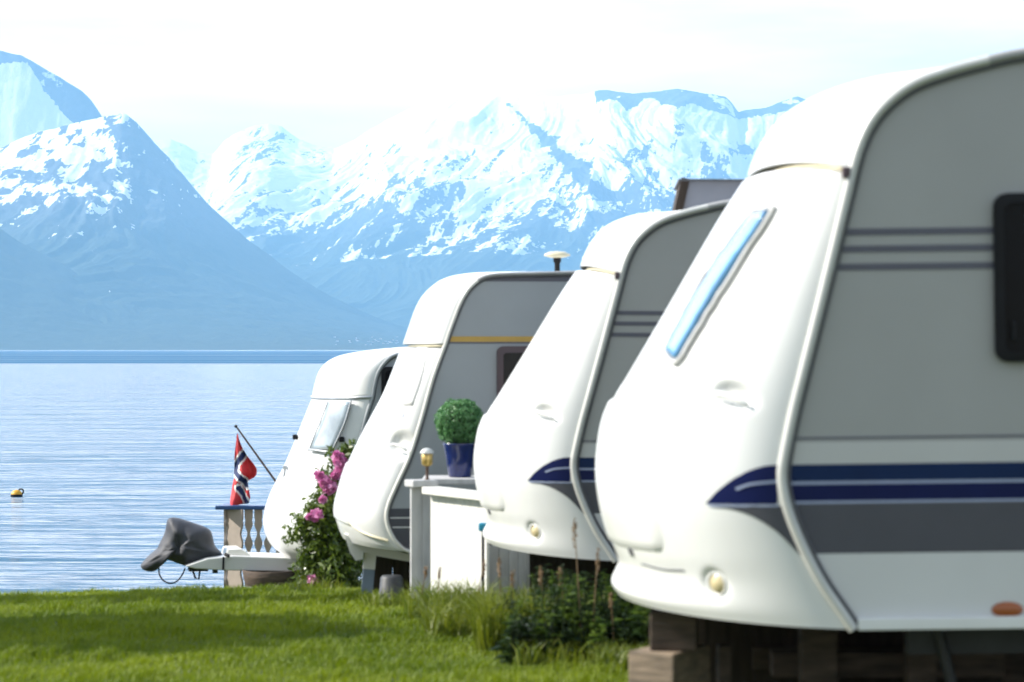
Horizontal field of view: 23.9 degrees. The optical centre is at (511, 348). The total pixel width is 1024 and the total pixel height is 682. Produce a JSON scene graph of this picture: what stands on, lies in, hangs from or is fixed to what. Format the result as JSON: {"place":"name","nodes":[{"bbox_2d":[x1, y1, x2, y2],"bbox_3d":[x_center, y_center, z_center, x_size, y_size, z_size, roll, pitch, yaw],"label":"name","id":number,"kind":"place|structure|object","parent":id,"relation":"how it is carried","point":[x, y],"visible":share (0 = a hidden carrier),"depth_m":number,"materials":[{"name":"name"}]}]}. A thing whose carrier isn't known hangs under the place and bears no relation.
{"place":"outdoors","nodes":[
{"label":"outdoors","id":0,"kind":"place"},
{"bbox_2d":[0,51,101,147],"bbox_3d":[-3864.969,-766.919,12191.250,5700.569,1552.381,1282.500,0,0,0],"label":"mountain","id":1,"kind":"structure","parent":0,"point":[35,98],"depth_m":12410.11,"materials":[{"name":"blue stone"}]},
{"bbox_2d":[0,229,102,349],"bbox_3d":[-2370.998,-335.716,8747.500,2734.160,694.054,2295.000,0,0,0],"label":"mountain","id":2,"kind":"structure","parent":0,"point":[39,294],"depth_m":8584.87,"materials":[{"name":"blue stone"}]},
{"bbox_2d":[0,350,392,593],"bbox_3d":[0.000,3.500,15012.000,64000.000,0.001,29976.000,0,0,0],"label":"water","id":3,"kind":"structure","parent":0,"point":[112,462],"depth_m":84.77,"materials":[{"name":"blue liquid"}]},
{"bbox_2d":[11,488,23,496],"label":"buoy","id":4,"kind":"object","parent":3,"relation":"on","point":[17,493],"visible":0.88,"depth_m":57.23,"materials":[{"name":"plastic"}]},
{"bbox_2d":[0,113,408,349],"bbox_3d":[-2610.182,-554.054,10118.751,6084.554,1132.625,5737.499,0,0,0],"label":"mountain","id":5,"kind":"structure","parent":0,"point":[135,231],"depth_m":10256.58,"materials":[{"name":"blue stone"}]},
{"bbox_2d":[0,580,628,681],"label":"ground","id":6,"kind":"structure","parent":0,"point":[274,656],"depth_m":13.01,"materials":[{"name":"green plant"}]},
{"bbox_2d":[242,570,297,587],"bbox_3d":[-2.557,2.485,25.600,0.600,0.289,0.596,0,0,0],"label":"half barrel","id":7,"kind":"object","parent":6,"relation":"on","point":[252,578],"visible":0.37,"depth_m":25.35,"materials":[{"name":"brown wood"}]},
{"bbox_2d":[141,346,426,583],"bbox_3d":[-0.734,1.223,26.311,6.503,2.589,2.146,0,0,-13],"label":"caravan","id":8,"kind":"object","parent":6,"relation":"on","point":[348,390],"visible":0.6,"depth_m":25.49,"materials":[{"name":"white plastic"}]},
{"bbox_2d":[307,400,351,452],"bbox_3d":[-1.904,0.808,25.191,0.221,0.543,0.515,0,0,-43],"label":"front window","id":9,"kind":"structure","parent":8,"relation":"in","point":[332,424],"depth_m":25.16,"materials":[{"name":"glass"}]},
{"bbox_2d":[381,367,392,395],"bbox_3d":[-1.122,0.585,25.136,0.478,0.796,0.032,0,0,-13],"label":"side window","id":10,"kind":"structure","parent":8,"relation":"in","point":[386,372],"depth_m":25.08,"materials":[{"name":"black glass"}]},
{"bbox_2d":[215,503,355,587],"bbox_3d":[-2.489,2.406,28.236,1.883,1.180,0.628,0,0,0],"label":"veranda railing","id":11,"kind":"object","parent":6,"relation":"on","point":[233,520],"visible":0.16,"depth_m":28.00,"materials":[{"name":"beige paint"}]},
{"bbox_2d":[230,425,275,504],"bbox_3d":[-2.864,1.419,28.118,0.829,1.071,0.143,0,0,0],"label":"flag","id":12,"kind":"object","parent":11,"relation":"attached to","point":[245,470],"visible":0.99,"depth_m":28.11,"materials":[{"name":"red fabric"}]},
{"bbox_2d":[281,438,363,587],"bbox_3d":[-1.649,1.573,21.612,0.826,1.551,0.811,0,0,0],"label":"rhododendron bush","id":13,"kind":"object","parent":6,"relation":"on","point":[326,556],"visible":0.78,"depth_m":21.45,"materials":[{"name":"green plant"}]},
{"bbox_2d":[379,575,403,598],"bbox_3d":[-0.891,1.787,17.900,0.232,0.215,0.232,0,0,0],"label":"bucket","id":14,"kind":"object","parent":6,"relation":"on","point":[385,584],"visible":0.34,"depth_m":17.83,"materials":[{"name":"grey metal"}]},
{"bbox_2d":[403,565,427,613],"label":"sorrel stalk","id":15,"kind":"object","parent":6,"relation":"on","point":[425,572],"visible":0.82,"depth_m":15.89,"materials":[{"name":"brown plant"}]},
{"bbox_2d":[405,479,438,598],"bbox_3d":[-0.649,1.409,17.340,0.205,0.940,0.150,0,0,-27],"label":"fence post box","id":16,"kind":"object","parent":6,"relation":"on","point":[420,530],"visible":0.68,"depth_m":17.32,"materials":[{"name":"grey paint"}]},
{"bbox_2d":[420,448,433,479],"bbox_3d":[-0.609,0.825,17.330,0.100,0.228,0.100,0,0,0],"label":"solar lamp","id":17,"kind":"object","parent":16,"relation":"on","point":[426,457],"visible":1,"depth_m":17.30,"materials":[{"name":"gold metal"}]},
{"bbox_2d":[416,567,441,617],"bbox_3d":[-0.528,1.591,15.572,0.133,0.368,0.182,0,0,18],"label":"sorrel stalk","id":18,"kind":"object","parent":6,"relation":"on","point":[439,574],"visible":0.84,"depth_m":15.59,"materials":[{"name":"brown plant"}]},
{"bbox_2d":[422,475,475,483],"bbox_3d":[-0.398,1.408,17.620,0.500,0.947,0.500,0,0,0],"label":"planter shelf","id":19,"kind":"object","parent":6,"relation":"on","point":[444,479],"visible":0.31,"depth_m":17.37,"materials":[{"name":"grey paint"}]},
{"bbox_2d":[433,398,483,477],"bbox_3d":[-0.383,0.647,17.603,0.392,0.577,0.365,0,0,0],"label":"potted boxwood","id":20,"kind":"object","parent":19,"relation":"on","point":[457,423],"visible":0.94,"depth_m":17.51,"materials":[{"name":"plant"}]},
{"bbox_2d":[422,486,488,597],"bbox_3d":[-0.367,1.426,16.875,0.150,0.888,0.797,0,0,-32],"label":"white fence","id":21,"kind":"object","parent":6,"relation":"on","point":[458,515],"visible":0.52,"depth_m":16.88,"materials":[{"name":"white wood"}]},
{"bbox_2d":[288,573,650,674],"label":"tall grass","id":22,"kind":"structure","parent":6,"relation":"on","point":[443,612],"depth_m":13.57,"materials":[{"name":"green plant"}]},
{"bbox_2d":[333,251,607,595],"bbox_3d":[1.413,0.602,19.493,5.692,2.729,2.242,0,0,-5],"label":"caravan","id":23,"kind":"object","parent":6,"relation":"on","point":[474,333],"visible":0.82,"depth_m":18.27,"materials":[{"name":"white plastic"}]},
{"bbox_2d":[401,357,426,405],"bbox_3d":[-0.751,0.252,18.339,0.148,0.371,0.225,0,0,-28],"label":"front window","id":24,"kind":"structure","parent":23,"relation":"in","point":[415,379],"depth_m":18.31,"materials":[{"name":"white plastic"}]},
{"bbox_2d":[497,346,527,395],"bbox_3d":[0.331,0.284,18.289,0.896,0.606,0.032,0,0,-5],"label":"side window","id":25,"kind":"structure","parent":23,"relation":"in","point":[508,357],"depth_m":18.25,"materials":[{"name":"black glass"}]},
{"bbox_2d":[460,559,485,607],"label":"sorrel stalk","id":26,"kind":"object","parent":6,"relation":"on","point":[483,569],"visible":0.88,"depth_m":15.03,"materials":[{"name":"brown plant"}]},
{"bbox_2d":[478,522,486,597],"bbox_3d":[-0.194,1.486,16.200,0.060,0.642,0.050,0,0,0],"label":"hose stake","id":27,"kind":"object","parent":6,"relation":"on","point":[481,526],"visible":0.66,"depth_m":16.19,"materials":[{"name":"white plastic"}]},
{"bbox_2d":[373,556,607,590],"bbox_3d":[0.060,1.837,19.650,2.399,0.363,0.024,0,0,-2],"label":"dark skirting","id":28,"kind":"object","parent":6,"relation":"on","point":[383,565],"depth_m":19.60,"materials":[{"name":"brown plastic"}]},
{"bbox_2d":[497,556,511,601],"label":"sorrel stalk","id":29,"kind":"object","parent":6,"relation":"on","point":[498,564],"visible":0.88,"depth_m":14.16,"materials":[{"name":"brown plant"}]},
{"bbox_2d":[489,546,528,598],"bbox_3d":[0.039,1.611,16.850,0.408,0.482,0.024,0,0,-14],"label":"board fence","id":30,"kind":"object","parent":6,"relation":"on","point":[516,561],"visible":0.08,"depth_m":16.82,"materials":[{"name":"grey paint"}]},
{"bbox_2d":[510,570,514,597],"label":"sorrel stalk","id":31,"kind":"object","parent":6,"relation":"on","point":[512,578],"visible":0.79,"depth_m":13.72,"materials":[{"name":"brown plant"}]},
{"bbox_2d":[538,565,551,611],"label":"sorrel stalk","id":32,"kind":"object","parent":6,"relation":"on","point":[540,578],"visible":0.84,"depth_m":13.39,"materials":[{"name":"brown plant"}]},
{"bbox_2d":[557,567,578,643],"bbox_3d":[0.315,1.427,13.078,0.159,0.504,0.214,0,0,28],"label":"sorrel stalk","id":33,"kind":"object","parent":6,"relation":"on","point":[559,568],"visible":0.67,"depth_m":13.01,"materials":[{"name":"brown plant"}]},
{"bbox_2d":[489,562,651,663],"bbox_3d":[0.388,1.463,13.432,1.142,0.537,1.860,0,0,0],"label":"weed thicket","id":34,"kind":"object","parent":6,"relation":"on","point":[561,627],"visible":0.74,"depth_m":12.86,"materials":[{"name":"green plant"}]},
{"bbox_2d":[563,517,596,628],"bbox_3d":[0.325,1.281,12.941,0.286,0.786,0.170,0,0,-40],"label":"sorrel stalk","id":35,"kind":"object","parent":6,"relation":"on","point":[573,529],"visible":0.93,"depth_m":12.96,"materials":[{"name":"brown plant"}]},
{"bbox_2d":[581,548,611,635],"bbox_3d":[0.458,1.369,12.899,0.196,0.611,0.248,0,0,10],"label":"sorrel stalk","id":36,"kind":"object","parent":6,"relation":"on","point":[594,612],"visible":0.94,"depth_m":12.91,"materials":[{"name":"brown plant"}]},
{"bbox_2d":[474,177,746,562],"bbox_3d":[2.874,0.381,15.151,6.226,2.786,2.347,0,0,2],"label":"caravan","id":37,"kind":"object","parent":6,"relation":"on","point":[535,448],"visible":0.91,"depth_m":14.13,"materials":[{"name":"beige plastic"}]},
{"bbox_2d":[529,553,628,602],"bbox_3d":[1.406,1.508,15.000,2.597,0.546,0.024,0,0,0],"label":"timber skirting","id":38,"kind":"object","parent":37,"relation":"attached to","point":[570,564],"depth_m":14.99,"materials":[{"name":"brown wood"}]},
{"bbox_2d":[598,592,623,644],"bbox_3d":[0.532,1.477,12.817,0.132,0.394,0.236,0,0,19],"label":"sorrel stalk","id":39,"kind":"object","parent":6,"relation":"on","point":[610,606],"visible":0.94,"depth_m":12.79,"materials":[{"name":"brown plant"}]},
{"bbox_2d":[716,644,730,681],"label":"timber prop","id":40,"kind":"object","parent":6,"relation":"on","point":[723,662],"visible":1,"depth_m":9.71,"materials":[{"name":"brown wood"}]},
{"bbox_2d":[798,627,836,681],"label":"timber prop","id":41,"kind":"object","parent":6,"relation":"on","point":[817,654],"visible":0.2,"depth_m":9.71,"materials":[{"name":"brown wood"}]},
{"bbox_2d":[770,650,1004,676],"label":"timber beam","id":42,"kind":"structure","parent":41,"relation":"on","point":[866,663],"depth_m":9.86,"materials":[{"name":"brown wood"}]},
{"bbox_2d":[904,630,935,681],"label":"timber prop","id":43,"kind":"object","parent":6,"relation":"on","point":[919,667],"visible":0.2,"depth_m":9.71,"materials":[{"name":"brown wood"}]},
{"bbox_2d":[153,89,806,328],"bbox_3d":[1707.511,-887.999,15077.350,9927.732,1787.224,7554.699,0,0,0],"label":"mountain","id":44,"kind":"structure","parent":0,"point":[394,219],"depth_m":14577.41,"materials":[{"name":"white snow"}]},
{"bbox_2d":[0,0,1023,153],"label":"sky","id":45,"kind":"structure","parent":0,"point":[196,74],"materials":[{"name":"white"}]},
{"bbox_2d":[629,644,709,681],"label":"timber block","id":46,"kind":"object","parent":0,"point":[646,664],"depth_m":9.53,"materials":[{"name":"brown wood"}]},
{"bbox_2d":[650,608,698,650],"bbox_3d":[0.651,1.115,9.680,0.185,0.152,0.300,0,0,6],"label":"timber block","id":47,"kind":"object","parent":46,"relation":"on","point":[673,631],"depth_m":9.53,"materials":[{"name":"brown wood"}]},
{"bbox_2d":[595,47,1023,681],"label":"caravan","id":48,"kind":"object","parent":47,"relation":"on","point":[813,415],"visible":1,"depth_m":8.81,"materials":[{"name":"white plastic"}]},
{"bbox_2d":[662,204,775,364],"bbox_3d":[0.803,-0.239,9.250,0.509,0.606,0.266,0,0,23],"label":"front window","id":49,"kind":"structure","parent":48,"relation":"in","point":[713,282],"depth_m":9.18,"materials":[{"name":"glass"}]},
{"bbox_2d":[698,617,1023,681],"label":"timber skirting","id":50,"kind":"object","parent":48,"relation":"attached to","point":[752,645],"visible":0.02,"depth_m":10.19,"materials":[{"name":"brown wood"}]},
{"bbox_2d":[993,193,1023,361],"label":"side window","id":51,"kind":"structure","parent":48,"relation":"in","point":[1008,208],"depth_m":8.79,"materials":[{"name":"black glass"}]}
]}

